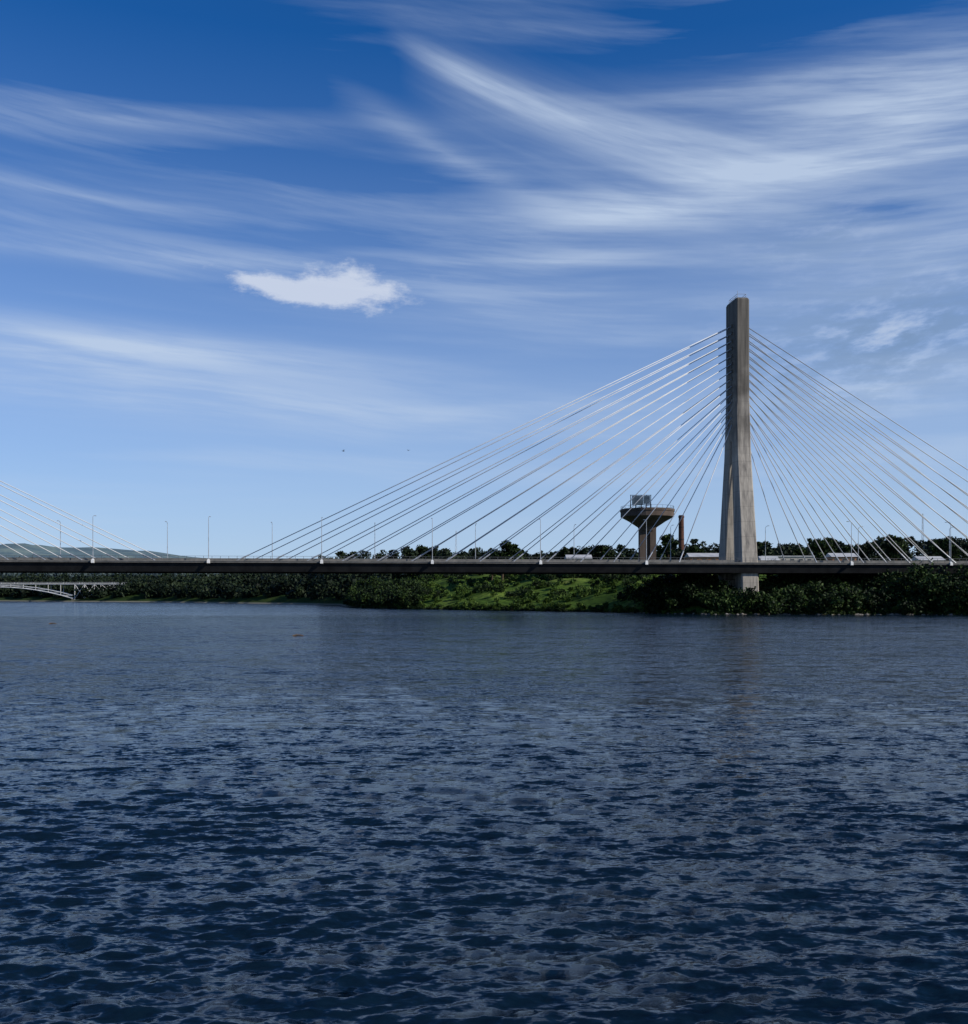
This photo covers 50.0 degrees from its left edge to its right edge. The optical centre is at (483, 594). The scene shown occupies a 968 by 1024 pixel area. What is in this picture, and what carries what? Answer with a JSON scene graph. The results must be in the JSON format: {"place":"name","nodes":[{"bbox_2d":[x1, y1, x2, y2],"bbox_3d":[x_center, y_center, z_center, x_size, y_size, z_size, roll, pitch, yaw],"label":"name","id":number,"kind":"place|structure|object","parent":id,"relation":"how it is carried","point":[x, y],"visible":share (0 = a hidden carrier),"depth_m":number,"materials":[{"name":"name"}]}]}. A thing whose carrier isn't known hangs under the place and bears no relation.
{"place":"outdoors","nodes":[
{"label":"outdoors","id":0,"kind":"place"},
{"bbox_2d":[0,601,967,1023],"bbox_3d":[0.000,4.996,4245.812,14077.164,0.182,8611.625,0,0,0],"label":"river water","id":1,"kind":"structure","parent":0,"point":[230,813],"depth_m":23.38,"materials":[{"name":"blue liquid"}]},
{"bbox_2d":[0,543,967,614],"bbox_3d":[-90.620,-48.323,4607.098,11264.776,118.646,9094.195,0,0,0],"label":"ground terrain","id":2,"kind":"structure","parent":0,"point":[483,597],"depth_m":518.66,"materials":[{"name":"green plant"}]},
{"bbox_2d":[0,582,128,599],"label":"steel arch bridge","id":3,"kind":"structure","parent":2,"relation":"on","point":[56,592],"depth_m":752.31,"materials":[{"name":"metal"}]},
{"bbox_2d":[0,573,363,599],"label":"bank trees","id":4,"kind":"object","parent":2,"relation":"on","point":[223,585],"visible":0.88,"depth_m":699.54,"materials":[{"name":"green plant"}]},
{"bbox_2d":[0,556,404,579],"bbox_3d":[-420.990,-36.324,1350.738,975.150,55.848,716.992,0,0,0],"label":"hillside woodland","id":5,"kind":"object","parent":2,"relation":"on","point":[73,574],"visible":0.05,"depth_m":1036.16,"materials":[{"name":"green plant"}]},
{"bbox_2d":[340,575,428,607],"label":"shore bushes","id":6,"kind":"object","parent":2,"relation":"on","point":[371,591],"visible":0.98,"depth_m":384.34,"materials":[{"name":"green plant"}]},
{"bbox_2d":[417,546,438,558],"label":"broadleaf tree","id":7,"kind":"object","parent":2,"relation":"on","point":[422,550],"visible":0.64,"depth_m":438.12,"materials":[{"name":"green plant"}]},
{"bbox_2d":[0,290,967,591],"bbox_3d":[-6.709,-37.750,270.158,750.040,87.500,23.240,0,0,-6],"label":"cable stayed bridge","id":8,"kind":"structure","parent":2,"relation":"on","point":[738,564],"depth_m":271.12,"materials":[{"name":"concrete"}]},
{"bbox_2d":[57,520,60,556],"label":"street lamp","id":9,"kind":"object","parent":8,"relation":"on","point":[60,538],"visible":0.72,"depth_m":270.74,"materials":[{"name":"metal"}]},
{"bbox_2d":[165,521,167,557],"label":"street lamp","id":10,"kind":"object","parent":8,"relation":"on","point":[167,539],"visible":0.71,"depth_m":273.59,"materials":[{"name":"metal"}]},
{"bbox_2d":[207,516,210,562],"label":"street lamp","id":11,"kind":"object","parent":8,"relation":"on","point":[208,560],"visible":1,"depth_m":252.18,"materials":[{"name":"metal"}]},
{"bbox_2d":[320,517,322,563],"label":"street lamp","id":12,"kind":"object","parent":8,"relation":"on","point":[321,561],"visible":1,"depth_m":255.03,"materials":[{"name":"metal"}]},
{"bbox_2d":[431,518,433,563],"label":"street lamp","id":13,"kind":"object","parent":8,"relation":"on","point":[432,561],"visible":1,"depth_m":257.88,"materials":[{"name":"metal"}]},
{"bbox_2d":[475,523,476,558],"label":"street lamp","id":14,"kind":"object","parent":8,"relation":"on","point":[475,539],"visible":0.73,"depth_m":282.10,"materials":[{"name":"metal"}]},
{"bbox_2d":[539,519,541,563],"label":"street lamp","id":15,"kind":"object","parent":8,"relation":"on","point":[540,561],"visible":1,"depth_m":260.71,"materials":[{"name":"metal"}]},
{"bbox_2d":[645,521,647,564],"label":"street lamp","id":16,"kind":"object","parent":8,"relation":"on","point":[646,562],"visible":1,"depth_m":263.55,"materials":[{"name":"metal"}]},
{"bbox_2d":[670,527,670,559],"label":"street lamp","id":17,"kind":"object","parent":8,"relation":"on","point":[670,543],"visible":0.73,"depth_m":287.81,"materials":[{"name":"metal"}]},
{"bbox_2d":[765,526,766,559],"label":"street lamp","id":18,"kind":"object","parent":8,"relation":"on","point":[765,542],"visible":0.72,"depth_m":290.63,"materials":[{"name":"metal"}]},
{"bbox_2d":[846,521,853,564],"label":"street lamp","id":19,"kind":"object","parent":8,"relation":"on","point":[851,562],"visible":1,"depth_m":269.24,"materials":[{"name":"metal"}]},
{"bbox_2d":[945,522,952,564],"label":"street lamp","id":20,"kind":"object","parent":8,"relation":"on","point":[951,563],"visible":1,"depth_m":272.14,"materials":[{"name":"metal"}]},
{"bbox_2d":[949,527,951,560],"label":"street lamp","id":21,"kind":"object","parent":8,"relation":"on","point":[949,543],"visible":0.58,"depth_m":296.32,"materials":[{"name":"metal"}]},
{"bbox_2d":[487,540,521,579],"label":"broadleaf tree","id":22,"kind":"object","parent":2,"relation":"on","point":[510,550],"visible":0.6,"depth_m":370.20,"materials":[{"name":"green plant"}]},
{"bbox_2d":[517,547,527,575],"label":"broadleaf tree","id":23,"kind":"object","parent":2,"relation":"on","point":[523,555],"visible":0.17,"depth_m":384.28,"materials":[{"name":"green plant"}]},
{"bbox_2d":[394,601,679,613],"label":"waterside bushes","id":24,"kind":"object","parent":2,"relation":"on","point":[484,606],"visible":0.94,"depth_m":318.02,"materials":[{"name":"green plant"}]},
{"bbox_2d":[410,574,700,606],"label":"slope shrubs","id":25,"kind":"object","parent":2,"relation":"on","point":[582,590],"depth_m":343.88,"materials":[{"name":"green plant"}]},
{"bbox_2d":[556,546,576,559],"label":"broadleaf tree","id":26,"kind":"object","parent":2,"relation":"on","point":[564,551],"visible":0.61,"depth_m":427.26,"materials":[{"name":"green plant"}]},
{"bbox_2d":[565,555,591,559],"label":"warehouse","id":27,"kind":"structure","parent":2,"relation":"on","point":[568,557],"depth_m":397.77,"materials":[{"name":"metal"}]},
{"bbox_2d":[393,559,774,580],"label":"plateau scrub","id":28,"kind":"object","parent":2,"relation":"on","point":[419,576],"visible":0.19,"depth_m":396.06,"materials":[{"name":"green plant"}]},
{"bbox_2d":[595,544,614,558],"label":"broadleaf tree","id":29,"kind":"object","parent":2,"relation":"on","point":[602,549],"visible":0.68,"depth_m":438.00,"materials":[{"name":"green plant"}]},
{"bbox_2d":[315,536,967,601],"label":"distant tree belt","id":30,"kind":"object","parent":2,"relation":"on","point":[867,548],"visible":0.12,"depth_m":454.97,"materials":[{"name":"green plant"}]},
{"bbox_2d":[620,495,674,559],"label":"water tower","id":31,"kind":"structure","parent":2,"relation":"on","point":[631,515],"depth_m":349.41,"materials":[{"name":"concrete"}]},
{"bbox_2d":[354,605,967,614],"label":"reed fringe","id":32,"kind":"object","parent":2,"relation":"on","point":[712,612],"visible":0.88,"depth_m":266.61,"materials":[{"name":"green plant"}]},
{"bbox_2d":[656,534,678,559],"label":"broadleaf tree","id":33,"kind":"object","parent":2,"relation":"on","point":[665,539],"visible":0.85,"depth_m":393.95,"materials":[{"name":"green plant"}]},
{"bbox_2d":[678,515,683,558],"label":"factory chimney","id":34,"kind":"object","parent":2,"relation":"on","point":[681,535],"visible":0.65,"depth_m":468.93,"materials":[{"name":"brick"}]},
{"bbox_2d":[623,573,742,613],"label":"dark thicket","id":35,"kind":"object","parent":2,"relation":"on","point":[678,591],"visible":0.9,"depth_m":274.58,"materials":[{"name":"green plant"}]},
{"bbox_2d":[684,546,704,559],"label":"broadleaf tree","id":36,"kind":"object","parent":2,"relation":"on","point":[694,549],"visible":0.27,"depth_m":428.43,"materials":[{"name":"green plant"}]},
{"bbox_2d":[684,553,718,559],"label":"warehouse","id":37,"kind":"structure","parent":2,"relation":"on","point":[702,556],"depth_m":391.63,"materials":[{"name":"metal"}]},
{"bbox_2d":[717,593,785,612],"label":"pylon foot bushes","id":38,"kind":"object","parent":2,"relation":"on","point":[756,608],"visible":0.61,"depth_m":261.44,"materials":[{"name":"green plant"}]},
{"bbox_2d":[757,556,814,559],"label":"warehouse","id":39,"kind":"structure","parent":2,"relation":"on","point":[796,557],"depth_m":400.00,"materials":[{"name":"metal"}]},
{"bbox_2d":[630,612,961,614],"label":"shore rocks","id":40,"kind":"object","parent":2,"relation":"on","point":[802,614],"visible":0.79,"depth_m":258.20,"materials":[{"name":"stone"}]},
{"bbox_2d":[793,546,807,555],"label":"broadleaf tree","id":41,"kind":"object","parent":2,"relation":"on","point":[797,552],"visible":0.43,"depth_m":442.54,"materials":[{"name":"green plant"}]},
{"bbox_2d":[806,537,838,560],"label":"broadleaf tree","id":42,"kind":"object","parent":2,"relation":"on","point":[823,546],"visible":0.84,"depth_m":428.13,"materials":[{"name":"green plant"}]},
{"bbox_2d":[704,572,967,614],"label":"riverside thicket","id":43,"kind":"object","parent":2,"relation":"on","point":[818,591],"visible":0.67,"depth_m":261.23,"materials":[{"name":"green plant"}]},
{"bbox_2d":[826,557,855,560],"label":"walls","id":44,"kind":"structure","parent":2,"relation":"on","point":[831,558],"depth_m":391.00,"materials":[{"name":"grey"}]},
{"bbox_2d":[825,553,857,557],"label":"roof","id":45,"kind":"structure","parent":44,"relation":"on","point":[839,555],"depth_m":393.24,"materials":[{"name":"metal"}]},
{"bbox_2d":[742,593,965,614],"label":"sunlit bushes","id":46,"kind":"object","parent":2,"relation":"on","point":[893,608],"visible":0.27,"depth_m":259.48,"materials":[{"name":"green plant"}]},
{"bbox_2d":[842,545,867,560],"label":"broadleaf tree","id":47,"kind":"object","parent":2,"relation":"on","point":[845,548],"visible":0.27,"depth_m":438.98,"materials":[{"name":"green plant"}]},
{"bbox_2d":[881,534,908,559],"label":"broadleaf tree","id":48,"kind":"object","parent":2,"relation":"on","point":[901,543],"visible":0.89,"depth_m":418.50,"materials":[{"name":"green plant"}]},
{"bbox_2d":[849,557,967,611],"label":"tall thicket","id":49,"kind":"object","parent":2,"relation":"on","point":[933,584],"visible":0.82,"depth_m":258.18,"materials":[{"name":"green plant"}]},
{"bbox_2d":[929,536,965,560],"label":"broadleaf tree","id":50,"kind":"object","parent":2,"relation":"on","point":[940,543],"visible":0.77,"depth_m":398.66,"materials":[{"name":"green plant"}]},
{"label":"walls","id":51,"kind":"object","parent":2,"relation":"on","visible":0},
{"bbox_2d":[758,556,779,559],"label":"roof","id":52,"kind":"structure","parent":51,"relation":"on","point":[769,557],"depth_m":378.89,"materials":[{"name":"metal"}]},
{"bbox_2d":[0,0,967,558],"label":"sky","id":53,"kind":"structure","parent":0,"point":[246,245],"materials":[{"name":"blue"}]},
{"bbox_2d":[911,556,944,559],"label":"roof","id":54,"kind":"structure","parent":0,"point":[925,558],"depth_m":388.55,"materials":[{"name":"metal"}]}
]}

